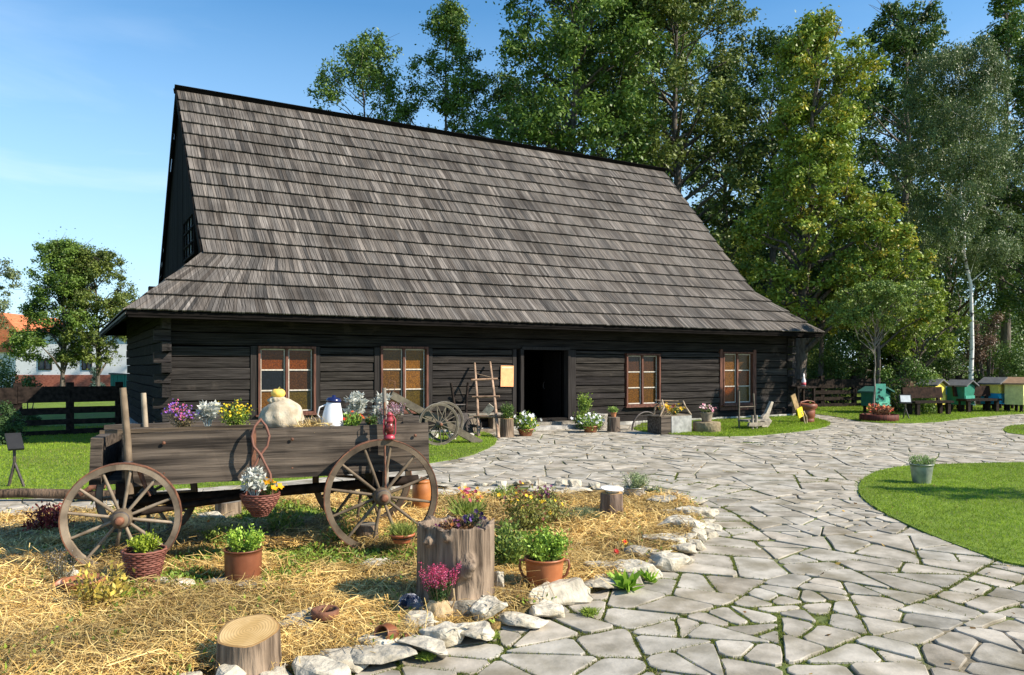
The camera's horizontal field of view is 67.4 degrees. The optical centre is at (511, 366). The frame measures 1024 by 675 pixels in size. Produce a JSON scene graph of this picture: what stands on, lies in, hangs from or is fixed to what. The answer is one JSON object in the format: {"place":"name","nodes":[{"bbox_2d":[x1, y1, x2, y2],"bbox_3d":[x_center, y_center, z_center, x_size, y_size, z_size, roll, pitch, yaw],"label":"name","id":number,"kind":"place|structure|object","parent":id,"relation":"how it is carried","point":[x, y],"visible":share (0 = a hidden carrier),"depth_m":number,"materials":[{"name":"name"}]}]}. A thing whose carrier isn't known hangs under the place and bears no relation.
{"place":"outdoors","nodes":[
{"label":"outdoors","id":0,"kind":"place"},
{"bbox_2d":[0,401,496,499],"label":"lawn","id":1,"kind":"structure","parent":0,"point":[76,415],"depth_m":13.76,"materials":[{"name":"green plant"}]},
{"bbox_2d":[0,257,23,361],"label":"tree","id":2,"kind":"object","parent":1,"relation":"on","point":[9,274],"visible":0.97,"depth_m":34.63,"materials":[{"name":"green plant"}]},
{"bbox_2d":[0,357,24,419],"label":"shrub","id":3,"kind":"object","parent":1,"relation":"on","point":[6,383],"visible":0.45,"depth_m":21.96,"materials":[{"name":"green plant"}]},
{"bbox_2d":[0,400,28,444],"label":"shrub","id":4,"kind":"object","parent":1,"relation":"on","point":[6,410],"visible":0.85,"depth_m":15.56,"materials":[{"name":"green plant"}]},
{"bbox_2d":[5,433,24,486],"bbox_3d":[-6.435,1.222,9.960,0.206,0.708,0.254,0,0,-43],"label":"info stand","id":5,"kind":"object","parent":1,"relation":"on","point":[14,442],"visible":0.93,"depth_m":9.95,"materials":[{"name":"paint"}]},
{"bbox_2d":[0,226,104,385],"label":"deciduous tree","id":6,"kind":"object","parent":1,"relation":"on","point":[55,253],"visible":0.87,"depth_m":39.26,"materials":[{"name":"green plant"}]},
{"bbox_2d":[0,382,122,435],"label":"rail fence","id":7,"kind":"object","parent":1,"relation":"on","point":[17,395],"visible":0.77,"depth_m":17.58,"materials":[{"name":"brown wood"}]},
{"bbox_2d":[49,237,139,385],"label":"deciduous tree","id":8,"kind":"object","parent":1,"relation":"on","point":[100,264],"visible":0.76,"depth_m":40.16,"materials":[{"name":"green plant"}]},
{"bbox_2d":[303,27,415,123],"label":"deciduous tree","id":9,"kind":"object","parent":1,"relation":"on","point":[363,54],"visible":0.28,"depth_m":45.15,"materials":[{"name":"green plant"}]},
{"bbox_2d":[387,380,482,444],"bbox_3d":[-1.521,0.946,15.435,1.948,1.384,0.814,0,0,-39],"label":"hand cart","id":10,"kind":"object","parent":1,"relation":"on","point":[438,421],"visible":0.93,"depth_m":15.27,"materials":[{"name":"grey wood"}]},
{"bbox_2d":[471,361,501,437],"bbox_3d":[-0.596,0.737,17.711,0.634,1.728,2.046,0,0,-7],"label":"rustic ladder","id":11,"kind":"object","parent":1,"relation":"on","point":[477,416],"visible":0.91,"depth_m":17.72,"materials":[{"name":"brown wood"}]},
{"bbox_2d":[0,413,1023,674],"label":"paved path","id":12,"kind":"structure","parent":0,"point":[788,517],"depth_m":5.92,"materials":[{"name":"stone"}]},
{"bbox_2d":[292,655,350,674],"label":"rock","id":13,"kind":"object","parent":12,"relation":"on","point":[314,665],"visible":0.98,"depth_m":3.85,"materials":[{"name":"stone"}]},
{"bbox_2d":[396,635,447,658],"bbox_3d":[-0.474,1.528,4.161,0.310,0.092,0.206,4,1,24],"label":"rock","id":14,"kind":"object","parent":12,"relation":"on","point":[422,643],"visible":0.93,"depth_m":4.14,"materials":[{"name":"stone"}]},
{"bbox_2d":[511,410,541,435],"bbox_3d":[0.320,1.277,17.415,0.712,0.587,0.605,0,0,32],"label":"petunia","id":15,"kind":"object","parent":12,"relation":"on","point":[524,428],"visible":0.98,"depth_m":17.32,"materials":[{"name":"plant"}]},
{"bbox_2d":[529,599,564,617],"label":"rock","id":16,"kind":"object","parent":12,"relation":"on","point":[546,608],"visible":0.95,"depth_m":4.77,"materials":[{"name":"stone"}]},
{"bbox_2d":[606,568,644,591],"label":"broad leaf weed","id":17,"kind":"object","parent":12,"relation":"on","point":[625,582],"visible":1,"depth_m":5.36,"materials":[{"name":"green plant"}]},
{"bbox_2d":[351,468,1023,674],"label":"joint moss","id":18,"kind":"object","parent":12,"relation":"on","point":[858,616],"visible":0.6,"depth_m":4.94,"materials":[{"name":"green plant"}]},
{"bbox_2d":[0,0,1023,366],"label":"sky","id":19,"kind":"structure","parent":0,"point":[87,96],"materials":[{"name":"blue"}]},
{"bbox_2d":[6,417,1023,674],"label":"path bedding","id":20,"kind":"object","parent":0,"point":[928,667],"visible":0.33,"depth_m":4.81,"materials":[{"name":"soil"}]},
{"bbox_2d":[633,414,829,436],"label":"lawn","id":21,"kind":"structure","parent":0,"point":[726,435],"depth_m":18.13,"materials":[{"name":"green plant"}]},
{"bbox_2d":[646,400,691,433],"bbox_3d":[3.690,1.162,18.101,0.988,0.787,0.530,0,0,-30],"label":"flower crate","id":22,"kind":"object","parent":21,"relation":"on","point":[660,423],"visible":0.93,"depth_m":17.90,"materials":[{"name":"wood"}]},
{"bbox_2d":[738,391,773,428],"bbox_3d":[6.198,1.095,19.393,1.130,0.952,0.472,0,0,-30],"label":"wooden sled","id":23,"kind":"object","parent":21,"relation":"on","point":[764,419],"visible":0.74,"depth_m":19.34,"materials":[{"name":"grey wood"}]},
{"bbox_2d":[810,388,1023,423],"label":"lawn","id":24,"kind":"structure","parent":0,"point":[858,395],"depth_m":24.93,"materials":[{"name":"green plant"}]},
{"bbox_2d":[577,0,784,291],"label":"oak tree","id":25,"kind":"object","parent":24,"relation":"on","point":[676,13],"visible":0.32,"depth_m":42.43,"materials":[{"name":"green plant"}]},
{"bbox_2d":[681,43,791,295],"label":"oak tree","id":26,"kind":"object","parent":24,"relation":"on","point":[713,159],"visible":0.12,"depth_m":49.74,"materials":[{"name":"green plant"}]},
{"bbox_2d":[705,21,831,354],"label":"oak tree","id":27,"kind":"object","parent":24,"relation":"on","point":[763,49],"visible":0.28,"depth_m":43.33,"materials":[{"name":"green plant"}]},
{"bbox_2d":[786,248,846,403],"bbox_3d":[12.428,-1.551,31.021,2.491,6.427,3.131,0,0,0],"label":"oak tree","id":28,"kind":"object","parent":24,"relation":"on","point":[816,272],"visible":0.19,"depth_m":30.91,"materials":[{"name":"green plant"}]},
{"bbox_2d":[728,2,921,402],"bbox_3d":[11.761,-6.145,30.110,6.648,15.651,6.564,0,0,-11],"label":"maple tree","id":29,"kind":"object","parent":24,"relation":"on","point":[824,170],"visible":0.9,"depth_m":29.30,"materials":[{"name":"green plant"}]},
{"bbox_2d":[788,329,875,389],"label":"shrub","id":30,"kind":"object","parent":24,"relation":"on","point":[833,342],"visible":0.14,"depth_m":41.34,"materials":[{"name":"green plant"}]},
{"bbox_2d":[806,343,872,402],"bbox_3d":[13.101,0.350,31.314,3.048,2.702,2.894,0,0,0],"label":"shrub","id":31,"kind":"object","parent":24,"relation":"on","point":[832,362],"visible":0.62,"depth_m":30.98,"materials":[{"name":"green plant"}]},
{"bbox_2d":[789,375,915,406],"bbox_3d":[13.395,0.980,30.063,6.379,1.251,0.175,0,0,-19],"label":"rail fence","id":32,"kind":"object","parent":24,"relation":"on","point":[822,383],"visible":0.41,"depth_m":29.71,"materials":[{"name":"brown wood"}]},
{"bbox_2d":[781,66,959,389],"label":"deciduous tree","id":33,"kind":"object","parent":24,"relation":"on","point":[896,80],"visible":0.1,"depth_m":44.64,"materials":[{"name":"green plant"}]},
{"bbox_2d":[857,386,894,412],"bbox_3d":[12.183,1.117,25.698,0.960,0.907,0.760,0,0,-36],"label":"beehive","id":34,"kind":"object","parent":24,"relation":"on","point":[866,392],"visible":0.5,"depth_m":25.57,"materials":[{"name":"teal wood"}]},
{"bbox_2d":[859,402,898,421],"bbox_3d":[10.585,1.300,22.154,1.040,0.541,1.032,0,0,0],"label":"flower tub","id":35,"kind":"object","parent":24,"relation":"on","point":[882,413],"visible":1,"depth_m":21.94,"materials":[{"name":"brown ceramic"}]},
{"bbox_2d":[824,274,936,414],"bbox_3d":[10.755,-0.501,22.522,2.778,4.305,2.817,0,0,-33],"label":"sapling","id":36,"kind":"object","parent":24,"relation":"on","point":[883,293],"visible":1,"depth_m":22.16,"materials":[{"name":"green plant"}]},
{"bbox_2d":[816,208,946,407],"bbox_3d":[13.257,-2.007,28.172,4.186,7.326,4.555,0,0,0],"label":"maple tree","id":37,"kind":"object","parent":24,"relation":"on","point":[882,230],"visible":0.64,"depth_m":27.32,"materials":[{"name":"green plant"}]},
{"bbox_2d":[831,0,981,395],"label":"oak tree","id":38,"kind":"object","parent":24,"relation":"on","point":[910,39],"visible":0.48,"depth_m":35.66,"materials":[{"name":"green plant"}]},
{"bbox_2d":[876,354,937,413],"bbox_3d":[13.475,0.627,26.145,2.027,2.117,1.826,0,0,38],"label":"shrub","id":39,"kind":"object","parent":24,"relation":"on","point":[894,398],"visible":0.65,"depth_m":25.85,"materials":[{"name":"green plant"}]},
{"bbox_2d":[859,271,971,380],"bbox_3d":[15.821,-1.014,30.165,3.777,5.342,3.596,0,0,0],"label":"deciduous tree","id":40,"kind":"object","parent":24,"relation":"on","point":[945,347],"visible":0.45,"depth_m":29.53,"materials":[{"name":"green plant"}]},
{"bbox_2d":[901,387,953,415],"bbox_3d":[13.438,1.125,24.839,1.600,0.910,0.561,0,0,-17],"label":"wooden bench","id":41,"kind":"object","parent":24,"relation":"on","point":[926,392],"visible":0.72,"depth_m":24.94,"materials":[{"name":"brown wood"}]},
{"bbox_2d":[847,83,1023,387],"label":"deciduous tree","id":42,"kind":"object","parent":24,"relation":"on","point":[958,307],"visible":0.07,"depth_m":42.68,"materials":[{"name":"green plant"}]},
{"bbox_2d":[893,322,991,377],"bbox_3d":[19.521,-0.242,35.157,3.824,3.921,3.912,0,0,9],"label":"shrub","id":43,"kind":"object","parent":24,"relation":"on","point":[947,363],"visible":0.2,"depth_m":34.64,"materials":[{"name":"green plant"}]},
{"bbox_2d":[884,32,1023,404],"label":"birch tree","id":44,"kind":"object","parent":24,"relation":"on","point":[991,157],"visible":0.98,"depth_m":30.39,"materials":[{"name":"green plant"}]},
{"bbox_2d":[946,379,978,411],"bbox_3d":[15.597,1.012,26.650,0.929,1.117,0.760,0,0,-36],"label":"beehive","id":45,"kind":"object","parent":24,"relation":"on","point":[965,389],"visible":0.66,"depth_m":26.44,"materials":[{"name":"teal wood"}]},
{"bbox_2d":[952,386,1001,412],"bbox_3d":[16.004,1.123,26.436,1.600,0.914,0.563,0,0,-17],"label":"wooden bench","id":46,"kind":"object","parent":24,"relation":"on","point":[984,391],"visible":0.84,"depth_m":26.41,"materials":[{"name":"brown wood"}]},
{"bbox_2d":[932,0,1023,376],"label":"deciduous tree","id":47,"kind":"object","parent":24,"relation":"on","point":[1006,30],"visible":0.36,"depth_m":39.80,"materials":[{"name":"green plant"}]},
{"bbox_2d":[961,311,1004,377],"bbox_3d":[19.739,-0.346,32.179,1.503,3.961,2.083,0,0,41],"label":"shrub","id":48,"kind":"object","parent":24,"relation":"on","point":[980,356],"visible":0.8,"depth_m":31.97,"materials":[{"name":"green plant"}]},
{"bbox_2d":[961,37,1023,328],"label":"deciduous tree","id":49,"kind":"object","parent":24,"relation":"on","point":[1007,297],"visible":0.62,"depth_m":36.49,"materials":[{"name":"green plant"}]},
{"bbox_2d":[977,377,1007,410],"bbox_3d":[17.098,0.971,27.154,1.082,1.197,0.760,0,0,-36],"label":"beehive","id":50,"kind":"object","parent":24,"relation":"on","point":[997,387],"visible":0.59,"depth_m":26.86,"materials":[{"name":"yellow wood"}]},
{"bbox_2d":[974,338,1023,405],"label":"shrub","id":51,"kind":"object","parent":24,"relation":"on","point":[1012,363],"visible":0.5,"depth_m":30.69,"materials":[{"name":"green plant"}]},
{"bbox_2d":[1002,377,1023,411],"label":"beehive","id":52,"kind":"object","parent":24,"relation":"on","point":[1014,390],"visible":0.83,"depth_m":26.44,"materials":[{"name":"green wood"}]},
{"bbox_2d":[854,461,1023,566],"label":"lawn","id":53,"kind":"structure","parent":0,"point":[947,525],"depth_m":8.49,"materials":[{"name":"green plant"}]},
{"bbox_2d":[906,454,935,483],"bbox_3d":[5.473,1.368,10.281,0.345,0.404,0.330,0,0,-16],"label":"zinc bucket","id":54,"kind":"object","parent":53,"relation":"on","point":[921,469],"visible":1,"depth_m":10.20,"materials":[{"name":"metal"}]},
{"label":"ground","id":55,"kind":"structure","parent":0,"visible":0},
{"bbox_2d":[0,313,129,386],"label":"white house","id":56,"kind":"structure","parent":55,"relation":"on","point":[50,376],"depth_m":56.00,"materials":[{"name":"paint"}]},
{"bbox_2d":[0,489,688,674],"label":"planting bed","id":57,"kind":"object","parent":55,"relation":"on","point":[500,624],"visible":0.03,"depth_m":4.82,"materials":[{"name":"soil"}]},
{"bbox_2d":[21,500,74,534],"bbox_3d":[-4.253,1.392,7.054,0.457,0.383,0.427,0,0,30],"label":"heuchera","id":58,"kind":"object","parent":57,"relation":"on","point":[47,519],"visible":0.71,"depth_m":7.00,"materials":[{"name":"red plant"}]},
{"bbox_2d":[68,560,140,610],"bbox_3d":[-2.586,1.396,4.862,0.397,0.380,0.453,0,0,0],"label":"yellowing plant","id":59,"kind":"object","parent":57,"relation":"on","point":[116,585],"visible":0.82,"depth_m":4.81,"materials":[{"name":"yellow plant"}]},
{"bbox_2d":[120,529,167,584],"bbox_3d":[-2.590,1.357,5.404,0.300,0.403,0.313,0,0,0],"label":"wicker planter","id":60,"kind":"object","parent":57,"relation":"on","point":[143,556],"visible":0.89,"depth_m":5.33,"materials":[{"name":"wicker"}]},
{"bbox_2d":[223,523,267,581],"bbox_3d":[-1.926,1.339,5.517,0.329,0.423,0.275,0,0,0],"label":"brown pot","id":61,"kind":"object","parent":57,"relation":"on","point":[241,557],"visible":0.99,"depth_m":5.46,"materials":[{"name":"ceramic"}]},
{"bbox_2d":[58,387,437,569],"bbox_3d":[-2.176,0.866,6.671,2.870,1.408,1.420,0,0,-19],"label":"farm wagon","id":62,"kind":"object","parent":57,"relation":"on","point":[134,463],"visible":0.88,"depth_m":6.33,"materials":[{"name":"wood"}]},
{"bbox_2d":[0,485,114,499],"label":"log","id":63,"kind":"object","parent":62,"relation":"attached to","point":[36,493],"visible":0.56,"depth_m":8.93,"materials":[{"name":"wood"}]},
{"bbox_2d":[161,399,198,426],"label":"aster plant","id":64,"kind":"object","parent":62,"relation":"on","point":[184,414],"visible":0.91,"depth_m":6.30,"materials":[{"name":"purple plant"}]},
{"bbox_2d":[195,399,223,425],"bbox_3d":[-2.529,0.397,6.396,0.238,0.259,0.206,0,0,-19],"label":"dusty miller","id":65,"kind":"object","parent":62,"relation":"on","point":[206,411],"visible":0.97,"depth_m":6.37,"materials":[{"name":"white plant"}]},
{"bbox_2d":[215,399,256,425],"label":"yellow flower","id":66,"kind":"object","parent":62,"relation":"on","point":[236,414],"visible":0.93,"depth_m":6.40,"materials":[{"name":"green plant"}]},
{"bbox_2d":[240,418,283,516],"bbox_3d":[-1.999,0.801,6.098,0.316,0.771,0.311,0,0,11],"label":"hanging basket","id":67,"kind":"object","parent":62,"relation":"hanging from","point":[258,502],"visible":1,"depth_m":6.05,"materials":[{"name":"wicker"}]},
{"bbox_2d":[258,396,304,427],"bbox_3d":[-1.976,0.393,6.590,0.385,0.287,0.317,0,0,-19],"label":"sack","id":68,"kind":"object","parent":62,"relation":"on","point":[279,412],"visible":0.88,"depth_m":6.48,"materials":[{"name":"beige fabric"}]},
{"bbox_2d":[317,395,342,425],"bbox_3d":[-1.559,0.389,6.651,0.199,0.284,0.199,0,0,17],"label":"enamel jug","id":69,"kind":"object","parent":62,"relation":"on","point":[332,412],"visible":0.88,"depth_m":6.59,"materials":[{"name":"white metal"}]},
{"bbox_2d":[342,391,368,418],"bbox_3d":[-1.388,0.369,6.816,0.244,0.315,0.196,0,0,-19],"label":"dusty miller","id":70,"kind":"object","parent":62,"relation":"on","point":[356,404],"visible":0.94,"depth_m":6.81,"materials":[{"name":"white plant"}]},
{"bbox_2d":[214,614,282,674],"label":"tree stump","id":71,"kind":"object","parent":57,"relation":"on","point":[250,645],"visible":0.95,"depth_m":3.87,"materials":[{"name":"beige wood"}]},
{"bbox_2d":[262,506,306,532],"bbox_3d":[-2.112,1.434,7.136,0.408,0.263,0.369,0,0,-14],"label":"bedding plant","id":72,"kind":"object","parent":57,"relation":"on","point":[284,521],"visible":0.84,"depth_m":7.10,"materials":[{"name":"green plant"}]},
{"bbox_2d":[318,646,368,673],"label":"rock","id":73,"kind":"object","parent":57,"relation":"on","point":[342,655],"visible":0.39,"depth_m":3.99,"materials":[{"name":"stone"}]},
{"bbox_2d":[0,492,708,674],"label":"ground cover","id":74,"kind":"object","parent":57,"relation":"on","point":[246,513],"visible":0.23,"depth_m":6.08,"materials":[{"name":"yellow plant"}]},
{"bbox_2d":[0,480,709,674],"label":"straw","id":75,"kind":"object","parent":57,"relation":"on","point":[13,560],"visible":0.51,"depth_m":5.20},
{"bbox_2d":[381,520,416,543],"bbox_3d":[-0.906,1.330,6.252,0.382,0.199,0.419,0,0,0],"label":"shallow pot","id":76,"kind":"object","parent":75,"relation":"on","point":[402,533],"visible":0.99,"depth_m":6.19,"materials":[{"name":"ceramic"}]},
{"bbox_2d":[350,642,417,663],"bbox_3d":[-0.700,1.536,4.071,0.353,0.081,0.264,0,0,-24],"label":"rock","id":77,"kind":"object","parent":57,"relation":"on","point":[389,652],"visible":0.98,"depth_m":4.02,"materials":[{"name":"stone"}]},
{"bbox_2d":[412,477,430,510],"bbox_3d":[-0.967,1.365,8.206,0.200,0.371,0.198,0,0,0],"label":"clay can","id":78,"kind":"object","parent":57,"relation":"on","point":[421,489],"visible":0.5,"depth_m":8.12,"materials":[{"name":"ceramic"}]},
{"bbox_2d":[402,610,440,632],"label":"rock","id":79,"kind":"object","parent":57,"relation":"on","point":[417,614],"visible":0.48,"depth_m":4.51,"materials":[{"name":"stone"}]},
{"bbox_2d":[418,562,460,621],"bbox_3d":[-0.441,1.373,4.688,0.272,0.358,0.212,0,0,0],"label":"heather pot","id":80,"kind":"object","parent":57,"relation":"on","point":[439,586],"visible":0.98,"depth_m":4.65,"materials":[{"name":"pink plant"}]},
{"bbox_2d":[418,621,477,647],"bbox_3d":[-0.362,1.514,4.358,0.340,0.129,0.198,-2,0,-2],"label":"rock","id":81,"kind":"object","parent":57,"relation":"on","point":[448,633],"visible":0.8,"depth_m":4.30,"materials":[{"name":"stone"}]},
{"bbox_2d":[415,513,495,607],"bbox_3d":[-0.367,1.268,5.019,0.558,0.563,0.519,0,0,19],"label":"hollow stump","id":82,"kind":"object","parent":57,"relation":"on","point":[449,542],"visible":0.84,"depth_m":4.83,"materials":[{"name":"brown wood"}]},
{"bbox_2d":[438,486,491,516],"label":"ornamental grass","id":83,"kind":"object","parent":57,"relation":"on","point":[465,507],"depth_m":7.63,"materials":[{"name":"green plant"}]},
{"bbox_2d":[456,620,494,640],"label":"rock","id":84,"kind":"object","parent":57,"relation":"on","point":[482,630],"visible":0.77,"depth_m":4.34,"materials":[{"name":"stone"}]},
{"bbox_2d":[470,595,507,620],"bbox_3d":[-0.154,1.489,4.712,0.229,0.150,0.226,1,0,-14],"label":"rock","id":85,"kind":"object","parent":57,"relation":"on","point":[481,607],"visible":0.94,"depth_m":4.64,"materials":[{"name":"stone"}]},
{"bbox_2d":[494,517,529,572],"bbox_3d":[-0.036,1.367,5.870,0.406,0.421,0.452,0,0,0],"label":"mint plant","id":86,"kind":"object","parent":57,"relation":"on","point":[509,549],"visible":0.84,"depth_m":5.82,"materials":[{"name":"green plant"}]},
{"bbox_2d":[495,611,548,628],"bbox_3d":[0.065,1.538,4.647,0.252,0.073,0.264,0,0,-29],"label":"rock","id":87,"kind":"object","parent":57,"relation":"on","point":[512,618],"visible":1,"depth_m":4.60,"materials":[{"name":"stone"}]},
{"bbox_2d":[492,479,559,531],"bbox_3d":[0.133,1.311,7.052,0.623,0.526,0.638,0,0,0],"label":"coneflower","id":88,"kind":"object","parent":57,"relation":"on","point":[525,517],"visible":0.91,"depth_m":6.96,"materials":[{"name":"green plant"}]},
{"bbox_2d":[518,522,573,588],"bbox_3d":[0.215,1.320,5.336,0.351,0.459,0.344,0,0,-33],"label":"two handled pot","id":89,"kind":"object","parent":57,"relation":"on","point":[546,559],"visible":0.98,"depth_m":5.27,"materials":[{"name":"ceramic"}]},
{"bbox_2d":[526,577,593,605],"bbox_3d":[0.281,1.511,5.115,0.486,0.147,0.251,-3,1,-24],"label":"rock","id":90,"kind":"object","parent":57,"relation":"on","point":[571,591],"visible":0.74,"depth_m":5.08,"materials":[{"name":"stone"}]},
{"bbox_2d":[600,491,622,517],"bbox_3d":[1.030,1.431,7.887,0.249,0.277,0.268,0,0,33],"label":"upright log","id":91,"kind":"object","parent":57,"relation":"on","point":[611,502],"visible":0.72,"depth_m":7.80,"materials":[{"name":"brown wood"}]},
{"bbox_2d":[620,469,649,496],"bbox_3d":[1.471,1.380,9.005,0.331,0.380,0.358,0,0,-18],"label":"metal bucket","id":92,"kind":"object","parent":57,"relation":"on","point":[637,481],"visible":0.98,"depth_m":8.94,"materials":[{"name":"metal"}]},
{"bbox_2d":[613,559,662,579],"bbox_3d":[0.927,1.522,5.755,0.413,0.120,0.303,0,0,-42],"label":"rock","id":93,"kind":"object","parent":57,"relation":"on","point":[635,565],"visible":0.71,"depth_m":5.69,"materials":[{"name":"stone"}]},
{"bbox_2d":[647,550,689,571],"bbox_3d":[1.204,1.519,5.998,0.379,0.122,0.268,2,0,-10],"label":"rock","id":94,"kind":"object","parent":57,"relation":"on","point":[667,561],"visible":0.93,"depth_m":5.91,"materials":[{"name":"stone"}]},
{"bbox_2d":[391,0,501,136],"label":"deciduous tree","id":95,"kind":"object","parent":55,"relation":"on","point":[451,17],"visible":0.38,"depth_m":45.26,"materials":[{"name":"green plant"}]},
{"bbox_2d":[99,84,824,432],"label":"log house","id":96,"kind":"structure","parent":55,"relation":"on","point":[313,260],"depth_m":19.87,"materials":[{"name":"grey wood"}]},
{"bbox_2d":[183,212,197,262],"bbox_3d":[-7.582,-3.040,18.081,0.080,0.998,1.848,0,0,-30],"label":"window","id":97,"kind":"structure","parent":96,"relation":"in","point":[190,246],"depth_m":18.06,"materials":[{"name":"black glass"}]},
{"bbox_2d":[255,346,319,416],"bbox_3d":[-4.795,0.306,16.381,1.336,1.476,0.221,0,0,-30],"label":"window","id":98,"kind":"structure","parent":96,"relation":"in","point":[291,368],"depth_m":16.47,"materials":[{"name":"paint"}]},
{"bbox_2d":[379,346,428,413],"bbox_3d":[-2.484,0.311,17.731,1.295,1.547,0.221,0,0,-30],"label":"window","id":99,"kind":"structure","parent":96,"relation":"in","point":[408,366],"depth_m":17.84,"materials":[{"name":"paint"}]},
{"bbox_2d":[543,352,560,417],"bbox_3d":[1.037,0.520,20.598,0.110,1.800,0.845,0,0,-30],"label":"door","id":100,"kind":"structure","parent":96,"relation":"in","point":[551,360],"depth_m":20.59,"materials":[{"name":"wood"}]},
{"bbox_2d":[623,353,660,407],"bbox_3d":[3.634,0.382,21.306,1.331,1.478,0.221,0,0,-30],"label":"window","id":101,"kind":"structure","parent":96,"relation":"in","point":[642,374],"depth_m":21.32,"materials":[{"name":"paint"}]},
{"bbox_2d":[718,349,756,410],"bbox_3d":[6.813,0.396,23.163,1.528,1.815,0.221,0,0,-30],"label":"window","id":102,"kind":"structure","parent":96,"relation":"in","point":[737,370],"depth_m":23.19,"materials":[{"name":"paint"}]},
{"bbox_2d":[461,68,546,146],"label":"deciduous tree","id":103,"kind":"object","parent":55,"relation":"on","point":[497,95],"visible":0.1,"depth_m":49.19,"materials":[{"name":"green plant"}]},
{"bbox_2d":[474,0,680,175],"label":"oak tree","id":104,"kind":"object","parent":55,"relation":"on","point":[530,121],"visible":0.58,"depth_m":39.93,"materials":[{"name":"green plant"}]},
{"bbox_2d":[550,0,722,216],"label":"oak tree","id":105,"kind":"object","parent":55,"relation":"on","point":[699,49],"visible":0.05,"depth_m":54.09,"materials":[{"name":"green plant"}]},
{"bbox_2d":[698,190,1023,389],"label":"wood","id":106,"kind":"object","parent":55,"relation":"on","point":[889,358],"visible":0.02,"depth_m":51.26,"materials":[{"name":"green plant"}]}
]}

